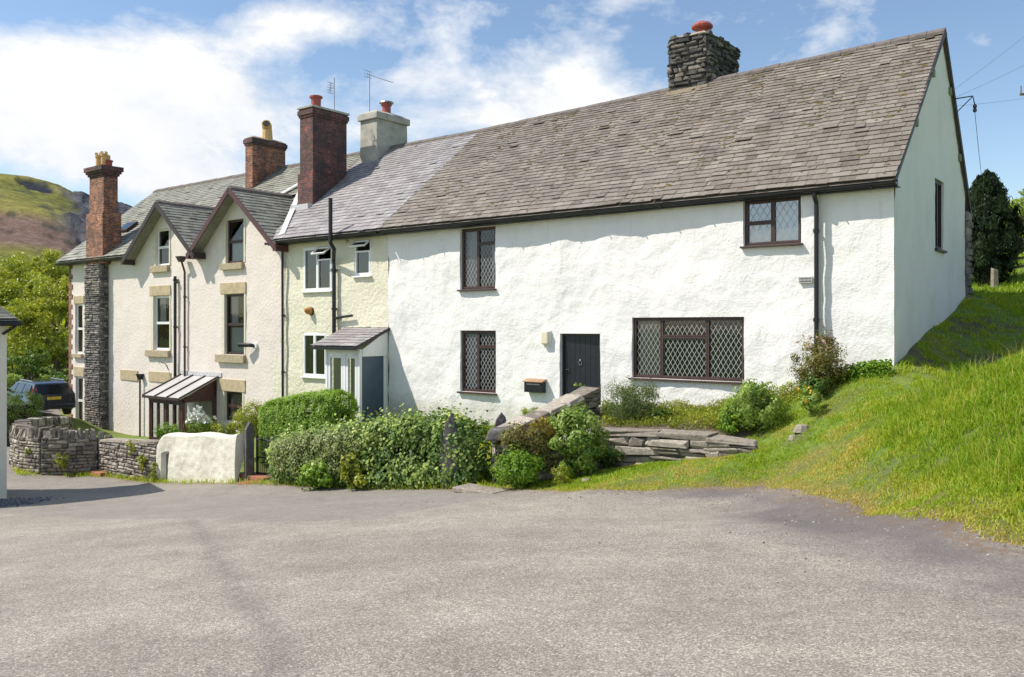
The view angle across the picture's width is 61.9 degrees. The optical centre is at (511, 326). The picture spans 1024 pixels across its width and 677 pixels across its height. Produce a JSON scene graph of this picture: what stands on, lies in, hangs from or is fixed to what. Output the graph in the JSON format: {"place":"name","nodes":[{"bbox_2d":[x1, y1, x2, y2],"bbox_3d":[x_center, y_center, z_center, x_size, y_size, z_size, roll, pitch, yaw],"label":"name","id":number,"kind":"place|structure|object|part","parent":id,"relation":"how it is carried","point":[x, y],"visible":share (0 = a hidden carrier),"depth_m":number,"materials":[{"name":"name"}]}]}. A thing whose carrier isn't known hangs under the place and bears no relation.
{"place":"outdoors","nodes":[
{"label":"outdoors","id":0,"kind":"place"},
{"bbox_2d":[0,494,63,508],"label":"gravel","id":1,"kind":"structure","parent":0,"point":[9,502],"depth_m":22.38,"materials":[{"name":"grey gravel"}]},
{"bbox_2d":[0,173,131,279],"bbox_3d":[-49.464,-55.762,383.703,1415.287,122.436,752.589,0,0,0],"label":"hills","id":2,"kind":"structure","parent":0,"point":[37,216],"depth_m":494.82,"materials":[{"name":"green plant"}]},
{"bbox_2d":[17,316,68,348],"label":"woods","id":3,"kind":"object","parent":2,"relation":"on","point":[62,322],"visible":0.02,"depth_m":100.47,"materials":[{"name":"green plant"}]},
{"bbox_2d":[0,409,1023,676],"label":"road","id":4,"kind":"structure","parent":0,"point":[104,577],"depth_m":8.03,"materials":[{"name":"grey asphalt"}]},
{"bbox_2d":[0,306,21,498],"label":"outbuilding","id":5,"kind":"structure","parent":4,"relation":"on","point":[7,318],"depth_m":23.25,"materials":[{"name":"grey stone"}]},
{"bbox_2d":[7,377,75,414],"bbox_3d":[-20.679,2.999,37.171,4.435,1.540,2.040,0,0,44],"label":"parked car","id":6,"kind":"object","parent":4,"relation":"on","point":[58,394],"visible":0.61,"depth_m":35.93,"materials":[{"name":"blue paint"}]},
{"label":"rear window","id":7,"kind":"part","parent":6,"relation":"part of","materials":[{"name":"black glass"}]},
{"bbox_2d":[160,487,1023,674],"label":"loose grit","id":8,"kind":"object","parent":4,"relation":"on","point":[784,524],"visible":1,"depth_m":11.10,"materials":[{"name":"stone"}]},
{"bbox_2d":[0,0,1023,221],"label":"sky","id":9,"kind":"structure","parent":0,"point":[172,91],"materials":[{"name":"blue"}]},
{"bbox_2d":[7,256,1023,547],"bbox_3d":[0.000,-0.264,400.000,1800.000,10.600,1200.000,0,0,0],"label":"ground","id":10,"kind":"structure","parent":0,"point":[787,444],"depth_m":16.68,"materials":[{"name":"green plant"}]},
{"bbox_2d":[7,373,23,388],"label":"hedgerow tree","id":11,"kind":"object","parent":10,"relation":"on","point":[12,379],"visible":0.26,"depth_m":42.44,"materials":[{"name":"green plant"}]},
{"bbox_2d":[0,252,50,342],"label":"hedgerow tree","id":12,"kind":"object","parent":10,"relation":"on","point":[8,276],"visible":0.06,"depth_m":84.31,"materials":[{"name":"green plant"}]},
{"bbox_2d":[7,386,44,446],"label":"clipped hedge","id":13,"kind":"object","parent":10,"relation":"on","point":[22,411],"visible":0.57,"depth_m":33.21,"materials":[{"name":"green plant"}]},
{"bbox_2d":[7,340,44,371],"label":"hedgerow tree","id":14,"kind":"object","parent":10,"relation":"on","point":[39,351],"visible":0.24,"depth_m":52.16,"materials":[{"name":"green plant"}]},
{"bbox_2d":[0,269,57,334],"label":"ash tree","id":15,"kind":"object","parent":10,"relation":"on","point":[9,290],"visible":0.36,"depth_m":57.85,"materials":[{"name":"green leaf"},{"name":"grey bark"}]},
{"bbox_2d":[0,248,68,346],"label":"hedgerow tree","id":16,"kind":"object","parent":10,"relation":"on","point":[26,268],"visible":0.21,"depth_m":64.46,"materials":[{"name":"green leaf"},{"name":"grey bark"}]},
{"bbox_2d":[7,349,61,379],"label":"hedgerow tree","id":17,"kind":"object","parent":10,"relation":"on","point":[33,372],"visible":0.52,"depth_m":46.62,"materials":[{"name":"green plant"}]},
{"bbox_2d":[2,272,68,366],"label":"ash tree","id":18,"kind":"object","parent":10,"relation":"on","point":[30,328],"visible":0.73,"depth_m":50.35,"materials":[{"name":"green leaf"},{"name":"grey bark"}]},
{"bbox_2d":[7,334,68,378],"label":"hedgerow tree","id":19,"kind":"object","parent":10,"relation":"on","point":[57,359],"visible":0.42,"depth_m":50.18,"materials":[{"name":"green plant"}]},
{"bbox_2d":[35,374,53,379],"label":"hedgerow tree","id":20,"kind":"object","parent":10,"relation":"on","point":[44,376],"visible":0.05,"depth_m":45.98,"materials":[{"name":"green plant"}]},
{"bbox_2d":[9,416,97,475],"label":"stone wall","id":21,"kind":"structure","parent":10,"relation":"on","point":[47,439],"depth_m":28.07,"materials":[{"name":"grey stone"}]},
{"bbox_2d":[52,452,69,471],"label":"wall tuft","id":22,"kind":"object","parent":21,"relation":"on","point":[62,463],"visible":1,"depth_m":27.74,"materials":[{"name":"green plant"}]},
{"bbox_2d":[52,373,68,383],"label":"hedgerow tree","id":23,"kind":"object","parent":10,"relation":"on","point":[60,376],"visible":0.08,"depth_m":44.33,"materials":[{"name":"green plant"}]},
{"bbox_2d":[89,470,107,476],"bbox_3d":[-13.446,4.796,28.000,0.760,0.140,0.500,0,0,38],"label":"tiled step","id":24,"kind":"object","parent":10,"relation":"on","point":[95,472],"visible":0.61,"depth_m":27.75,"materials":[{"name":"red tile"}]},
{"bbox_2d":[98,431,103,469],"bbox_3d":[-13.661,4.299,28.387,0.160,1.676,0.478,0,0,-30],"label":"stone gatepost","id":25,"kind":"object","parent":10,"relation":"on","point":[100,434],"visible":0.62,"depth_m":28.27,"materials":[{"name":"stone"}]},
{"bbox_2d":[98,438,159,479],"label":"stone wall","id":26,"kind":"structure","parent":10,"relation":"on","point":[115,457],"depth_m":27.11,"materials":[{"name":"grey stone"}]},
{"bbox_2d":[125,439,139,455],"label":"wall tuft","id":27,"kind":"object","parent":26,"relation":"on","point":[132,449],"visible":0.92,"depth_m":26.78,"materials":[{"name":"green plant"}]},
{"bbox_2d":[136,454,147,472],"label":"wall tuft","id":28,"kind":"object","parent":26,"relation":"attached to","point":[141,459],"visible":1,"depth_m":26.24,"materials":[{"name":"green plant"}]},
{"bbox_2d":[148,462,157,482],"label":"wall tuft","id":29,"kind":"object","parent":10,"relation":"on","point":[152,473],"visible":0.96,"depth_m":25.83,"materials":[{"name":"green plant"}]},
{"bbox_2d":[152,421,182,438],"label":"leafy shrub","id":30,"kind":"object","parent":10,"relation":"on","point":[173,429],"visible":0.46,"depth_m":27.67,"materials":[{"name":"green plant"}]},
{"bbox_2d":[156,432,243,482],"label":"painted wall","id":31,"kind":"structure","parent":10,"relation":"on","point":[181,456],"depth_m":24.52,"materials":[{"name":"white paint"}]},
{"bbox_2d":[166,453,168,478],"bbox_3d":[-10.343,4.193,25.808,0.311,0.840,0.040,0,0,38],"label":"niche door","id":32,"kind":"structure","parent":31,"relation":"in","point":[167,455],"depth_m":25.85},
{"bbox_2d":[183,405,216,432],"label":"flowering shrub","id":33,"kind":"object","parent":10,"relation":"on","point":[199,419],"visible":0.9,"depth_m":26.87,"materials":[{"name":"green plant"}]},
{"bbox_2d":[55,120,359,439],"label":"gabled house","id":34,"kind":"structure","parent":10,"relation":"on","point":[174,305],"depth_m":35.30,"materials":[{"name":"paint"}]},
{"bbox_2d":[71,296,83,357],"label":"window","id":35,"kind":"structure","parent":34,"relation":"in","point":[77,300],"depth_m":39.98,"materials":[{"name":"white plastic"}]},
{"bbox_2d":[73,367,84,418],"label":"window","id":36,"kind":"structure","parent":34,"relation":"in","point":[77,371],"depth_m":40.09,"materials":[{"name":"white plastic"}]},
{"bbox_2d":[145,285,170,356],"bbox_3d":[-14.629,-0.238,35.569,1.842,2.953,0.397,0,0,38],"label":"window","id":37,"kind":"structure","parent":34,"relation":"in","point":[157,291],"depth_m":35.67,"materials":[{"name":"white plastic"}]},
{"bbox_2d":[150,228,170,272],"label":"window","id":38,"kind":"structure","parent":34,"relation":"in","point":[161,267],"depth_m":35.54,"materials":[{"name":"white plastic"}]},
{"bbox_2d":[215,282,245,362],"bbox_3d":[-10.563,-0.167,32.378,1.842,3.023,0.397,0,0,38],"label":"window","id":39,"kind":"structure","parent":34,"relation":"in","point":[234,289],"depth_m":32.51,"materials":[{"name":"brown wood"}]},
{"bbox_2d":[219,218,245,269],"bbox_3d":[-10.462,-3.109,32.298,1.506,1.888,0.397,0,0,38],"label":"window","id":40,"kind":"structure","parent":34,"relation":"in","point":[239,246],"depth_m":32.47,"materials":[{"name":"brown wood"}]},
{"bbox_2d":[220,379,245,420],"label":"window","id":41,"kind":"structure","parent":34,"relation":"in","point":[236,387],"depth_m":32.51,"materials":[{"name":"brown wood"}]},
{"bbox_2d":[210,421,241,434],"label":"leafy shrub","id":42,"kind":"object","parent":10,"relation":"on","point":[230,429],"visible":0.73,"depth_m":26.32,"materials":[{"name":"green plant"}]},
{"bbox_2d":[231,396,263,437],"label":"round shrub","id":43,"kind":"object","parent":10,"relation":"on","point":[253,419],"visible":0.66,"depth_m":26.03,"materials":[{"name":"green plant"}]},
{"bbox_2d":[244,422,254,478],"bbox_3d":[-7.236,3.580,23.550,0.256,1.910,0.160,0,0,-37],"label":"stone gatepost","id":44,"kind":"object","parent":10,"relation":"on","point":[249,449],"visible":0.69,"depth_m":23.48,"materials":[{"name":"stone"}]},
{"bbox_2d":[237,472,271,484],"bbox_3d":[-6.875,4.190,23.163,1.816,0.230,0.890,0,0,38],"label":"tiled step","id":45,"kind":"object","parent":10,"relation":"on","point":[255,476],"visible":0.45,"depth_m":23.28,"materials":[{"name":"red tile"}]},
{"bbox_2d":[256,435,274,475],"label":"garden gate","id":46,"kind":"structure","parent":45,"relation":"on","point":[258,454],"depth_m":23.66,"materials":[{"name":"black metal"}]},
{"bbox_2d":[11,464,498,490],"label":"verge grass","id":47,"kind":"structure","parent":10,"relation":"on","point":[18,471],"depth_m":23.57,"materials":[{"name":"green plant"}]},
{"bbox_2d":[257,387,360,465],"bbox_3d":[-5.939,2.911,24.584,4.018,2.451,1.542,0,0,41],"label":"privet hedge","id":48,"kind":"object","parent":10,"relation":"on","point":[272,422],"visible":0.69,"depth_m":23.85,"materials":[{"name":"green plant"}]},
{"bbox_2d":[296,456,335,490],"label":"leafy shrub","id":49,"kind":"object","parent":10,"relation":"on","point":[319,481],"visible":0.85,"depth_m":20.42,"materials":[{"name":"green plant"}]},
{"bbox_2d":[268,417,369,477],"bbox_3d":[-4.763,2.976,21.256,3.907,1.586,1.281,0,0,39],"label":"variegated hedge","id":50,"kind":"object","parent":10,"relation":"on","point":[330,452],"visible":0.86,"depth_m":20.78,"materials":[{"name":"green plant"}]},
{"bbox_2d":[339,450,368,487],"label":"leafy shrub","id":51,"kind":"object","parent":10,"relation":"on","point":[358,480],"visible":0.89,"depth_m":19.85,"materials":[{"name":"green plant"}]},
{"bbox_2d":[264,95,480,422],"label":"cream cottage","id":52,"kind":"structure","parent":10,"relation":"on","point":[335,329],"depth_m":29.72,"materials":[{"name":"paint"}]},
{"bbox_2d":[300,333,325,378],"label":"window","id":53,"kind":"structure","parent":52,"relation":"in","point":[305,375],"depth_m":29.34,"materials":[{"name":"white plastic"}]},
{"bbox_2d":[300,246,331,292],"bbox_3d":[-6.741,-1.959,29.108,1.606,1.555,0.426,0,0,38],"label":"window","id":54,"kind":"structure","parent":52,"relation":"in","point":[317,250],"depth_m":29.20,"materials":[{"name":"white plastic"}]},
{"bbox_2d":[327,78,334,109],"bbox_3d":[-6.963,-8.870,32.817,0.276,1.350,0.293,0,0,-18],"label":"television aerial","id":55,"kind":"object","parent":52,"relation":"on","point":[330,87],"visible":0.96,"depth_m":32.73,"materials":[{"name":"grey metal"}]},
{"bbox_2d":[349,239,371,277],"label":"window","id":56,"kind":"structure","parent":52,"relation":"in","point":[357,243],"depth_m":27.76,"materials":[{"name":"white plastic"}]},
{"bbox_2d":[364,70,393,111],"bbox_3d":[-5.135,-9.087,33.178,1.203,1.850,0.424,0,0,20],"label":"television aerial","id":57,"kind":"object","parent":52,"relation":"attached to","point":[369,85],"visible":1,"depth_m":33.28,"materials":[{"name":"grey metal"}]},
{"bbox_2d":[265,395,492,489],"bbox_3d":[-3.458,2.830,20.860,7.479,2.595,1.938,0,0,38],"label":"ivy hedge","id":58,"kind":"object","parent":10,"relation":"on","point":[404,449],"visible":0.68,"depth_m":19.25,"materials":[{"name":"green plant"}]},
{"bbox_2d":[441,413,458,488],"bbox_3d":[-1.340,2.790,18.538,0.392,1.824,0.150,0,0,12],"label":"stone gatepost","id":59,"kind":"object","parent":10,"relation":"on","point":[446,432],"visible":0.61,"depth_m":18.47,"materials":[{"name":"stone"}]},
{"bbox_2d":[452,483,509,493],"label":"threshold slab","id":60,"kind":"structure","parent":10,"relation":"on","point":[472,488],"depth_m":17.53,"materials":[{"name":"stone"}]},
{"bbox_2d":[479,418,491,438],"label":"leafy shrub","id":61,"kind":"object","parent":10,"relation":"on","point":[487,422],"visible":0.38,"depth_m":22.52,"materials":[{"name":"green plant"}]},
{"bbox_2d":[491,412,505,476],"bbox_3d":[-0.263,2.757,19.274,0.436,1.649,0.300,0,0,0],"label":"stone gatepost","id":62,"kind":"object","parent":10,"relation":"on","point":[501,419],"visible":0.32,"depth_m":19.12,"materials":[{"name":"stone"}]},
{"bbox_2d":[489,444,545,490],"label":"leafy shrub","id":63,"kind":"object","parent":10,"relation":"on","point":[524,472],"visible":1,"depth_m":17.42,"materials":[{"name":"green plant"}]},
{"bbox_2d":[485,386,599,483],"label":"stair parapet","id":64,"kind":"structure","parent":10,"relation":"on","point":[588,396],"depth_m":19.36,"materials":[{"name":"stone"}]},
{"bbox_2d":[491,441,505,484],"bbox_3d":[-0.291,2.911,18.272,0.329,0.946,0.390,0,0,0],"label":"ivy patch","id":65,"kind":"object","parent":64,"relation":"attached to","point":[495,456],"visible":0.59,"depth_m":18.26,"materials":[{"name":"green plant"}]},
{"bbox_2d":[498,421,559,471],"bbox_3d":[0.357,2.528,18.025,1.310,1.070,0.604,0,0,0],"label":"ivy patch","id":66,"kind":"object","parent":64,"relation":"attached to","point":[534,441],"visible":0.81,"depth_m":17.92,"materials":[{"name":"green plant"}]},
{"bbox_2d":[520,407,538,415],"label":"leafy shrub","id":67,"kind":"object","parent":64,"relation":"on","point":[534,408],"visible":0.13,"depth_m":19.95,"materials":[{"name":"green plant"}]},
{"bbox_2d":[550,463,571,483],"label":"bush","id":68,"kind":"object","parent":10,"relation":"on","point":[560,474],"visible":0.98,"depth_m":17.47,"materials":[{"name":"green plant"}]},
{"bbox_2d":[547,402,610,476],"bbox_3d":[1.401,2.366,17.826,1.347,1.588,0.870,0,0,0],"label":"climbing shrub","id":69,"kind":"object","parent":10,"relation":"on","point":[583,445],"visible":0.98,"depth_m":17.69,"materials":[{"name":"green plant"}]},
{"bbox_2d":[596,444,624,468],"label":"leafy shrub","id":70,"kind":"object","parent":10,"relation":"on","point":[610,458],"visible":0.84,"depth_m":18.27,"materials":[{"name":"green plant"}]},
{"bbox_2d":[536,427,758,481],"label":"retaining wall","id":71,"kind":"structure","parent":10,"relation":"on","point":[638,446],"depth_m":17.97,"materials":[{"name":"stone"}]},
{"bbox_2d":[516,415,561,440],"bbox_3d":[0.598,2.199,18.295,1.078,0.742,0.589,0,0,0],"label":"heathy patch","id":72,"kind":"object","parent":71,"relation":"on","point":[550,432],"visible":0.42,"depth_m":18.22,"materials":[{"name":"plant"}]},
{"bbox_2d":[378,21,976,425],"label":"white cottage","id":73,"kind":"structure","parent":10,"relation":"on","point":[698,222],"depth_m":21.93,"materials":[{"name":"paint"}]},
{"bbox_2d":[457,226,496,291],"bbox_3d":[-0.950,-1.967,24.836,1.437,1.842,0.367,0,0,38],"label":"window","id":74,"kind":"structure","parent":73,"relation":"in","point":[474,248],"depth_m":25.03,"materials":[{"name":"brown wood"}]},
{"bbox_2d":[457,330,496,394],"bbox_3d":[-0.950,1.024,24.836,1.437,1.842,0.367,0,0,38],"label":"window","id":75,"kind":"structure","parent":73,"relation":"in","point":[474,342],"depth_m":25.06,"materials":[{"name":"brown wood"}]},
{"bbox_2d":[523,378,546,392],"bbox_3d":[0.614,1.603,23.346,0.660,0.370,0.210,0,0,38],"label":"letterbox","id":76,"kind":"object","parent":73,"relation":"attached to","point":[534,385],"visible":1,"depth_m":23.27,"materials":[{"name":"black paint"}]},
{"bbox_2d":[562,334,600,402],"bbox_3d":[1.887,1.123,22.722,1.298,1.894,0.140,0,0,38],"label":"door","id":77,"kind":"structure","parent":73,"relation":"in","point":[580,352],"depth_m":22.76,"materials":[{"name":"blue paint"}]},
{"bbox_2d":[628,317,743,384],"bbox_3d":[4.250,0.546,20.757,3.070,1.566,0.367,0,0,38],"label":"window","id":78,"kind":"structure","parent":73,"relation":"in","point":[652,330],"depth_m":21.06,"materials":[{"name":"brown wood"}]},
{"bbox_2d":[740,197,802,248],"bbox_3d":[5.933,-2.369,19.437,1.434,1.108,0.367,0,0,38],"label":"window","id":79,"kind":"structure","parent":73,"relation":"in","point":[762,233],"depth_m":19.44,"materials":[{"name":"brown wood"}]},
{"bbox_2d":[935,180,946,252],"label":"window","id":80,"kind":"structure","parent":73,"relation":"in","point":[937,184],"depth_m":21.18,"materials":[{"name":"brown wood"}]},
{"bbox_2d":[975,115,981,173],"bbox_3d":[13.220,-5.124,24.210,0.013,0.776,5.307,0,0,30],"label":"overhead cable","id":81,"kind":"object","parent":73,"relation":"hanging from","point":[977,141],"visible":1,"depth_m":23.59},
{"bbox_2d":[560,390,800,437],"bbox_3d":[3.075,1.921,19.681,6.978,1.164,2.960,0,0,38],"label":"flower bed","id":82,"kind":"object","parent":10,"relation":"on","point":[740,433],"visible":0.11,"depth_m":18.84,"materials":[{"name":"soil"}]},
{"bbox_2d":[597,375,667,424],"bbox_3d":[2.704,1.824,19.964,1.568,1.379,1.528,0,0,-24],"label":"grey green shrub","id":83,"kind":"object","parent":82,"relation":"on","point":[629,403],"visible":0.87,"depth_m":19.70,"materials":[{"name":"green plant"}]},
{"bbox_2d":[647,408,677,424],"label":"leafy shrub","id":84,"kind":"object","parent":82,"relation":"on","point":[661,412],"visible":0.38,"depth_m":19.40,"materials":[{"name":"green plant"}]},
{"bbox_2d":[601,379,801,429],"bbox_3d":[3.875,1.706,19.559,5.502,1.183,2.281,0,0,37],"label":"ground cover","id":85,"kind":"object","parent":82,"relation":"on","point":[691,412],"visible":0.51,"depth_m":19.16,"materials":[{"name":"green plant"}]},
{"bbox_2d":[714,403,744,434],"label":"leafy shrub","id":86,"kind":"object","parent":82,"relation":"on","point":[728,421],"visible":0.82,"depth_m":18.01,"materials":[{"name":"green plant"}]},
{"bbox_2d":[724,376,792,431],"bbox_3d":[5.170,1.684,18.106,1.412,1.284,1.342,0,0,0],"label":"leafy shrub","id":87,"kind":"object","parent":82,"relation":"on","point":[770,410],"visible":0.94,"depth_m":17.83,"materials":[{"name":"green plant"}]},
{"bbox_2d":[788,435,797,440],"bbox_3d":[5.571,2.178,16.854,0.230,0.108,0.215,0,0,25],"label":"field stone","id":88,"kind":"object","parent":10,"relation":"on","point":[791,437],"visible":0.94,"depth_m":16.79,"materials":[{"name":"grey stone"}]},
{"bbox_2d":[793,424,808,432],"bbox_3d":[5.752,2.010,16.948,0.355,0.154,0.255,0,0,0],"label":"field stone","id":89,"kind":"object","parent":10,"relation":"on","point":[800,428],"visible":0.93,"depth_m":16.86,"materials":[{"name":"grey stone"}]},
{"bbox_2d":[796,384,823,412],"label":"poppy plant","id":90,"kind":"object","parent":10,"relation":"on","point":[808,400],"visible":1,"depth_m":17.23,"materials":[{"name":"green plant"}]},
{"bbox_2d":[798,373,829,397],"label":"leafy shrub","id":91,"kind":"object","parent":10,"relation":"on","point":[819,385],"visible":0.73,"depth_m":17.70,"materials":[{"name":"green plant"}]},
{"bbox_2d":[787,326,850,394],"bbox_3d":[6.499,0.716,18.015,1.210,1.489,0.953,0,0,0],"label":"rose bush","id":92,"kind":"object","parent":10,"relation":"on","point":[823,362],"visible":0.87,"depth_m":17.91,"materials":[{"name":"green plant"}]},
{"bbox_2d":[830,358,892,387],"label":"wall foot weeds","id":93,"kind":"object","parent":10,"relation":"on","point":[872,366],"depth_m":17.70,"materials":[{"name":"green plant"}]},
{"bbox_2d":[965,168,1023,284],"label":"conifer tree","id":94,"kind":"object","parent":10,"relation":"on","point":[988,191],"visible":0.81,"depth_m":26.52,"materials":[{"name":"green plant"}]},
{"bbox_2d":[991,268,998,289],"bbox_3d":[14.691,-1.379,26.000,0.180,0.848,0.180,0,0,0],"label":"stone post","id":95,"kind":"object","parent":10,"relation":"on","point":[994,278],"visible":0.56,"depth_m":25.92,"materials":[{"name":"grey stone"}]},
{"bbox_2d":[970,252,1023,295],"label":"field grass","id":96,"kind":"structure","parent":10,"relation":"on","point":[1003,290],"depth_m":25.83,"materials":[{"name":"green plant"}]},
{"bbox_2d":[1001,228,1023,268],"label":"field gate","id":97,"kind":"structure","parent":10,"relation":"on","point":[1021,257],"depth_m":27.25,"materials":[{"name":"wood"}]},
{"bbox_2d":[1004,188,1023,236],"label":"garden tree","id":98,"kind":"object","parent":10,"relation":"on","point":[1020,201],"visible":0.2,"depth_m":33.18,"materials":[{"name":"green plant"}]},
{"bbox_2d":[1011,199,1023,251],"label":"garden tree","id":99,"kind":"object","parent":10,"relation":"on","point":[1022,243],"visible":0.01,"depth_m":35.88,"materials":[{"name":"green plant"}]},
{"bbox_2d":[820,336,1023,525],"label":"tall grass","id":100,"kind":"structure","parent":0,"point":[951,376],"depth_m":13.00,"materials":[{"name":"green plant"}]}
]}

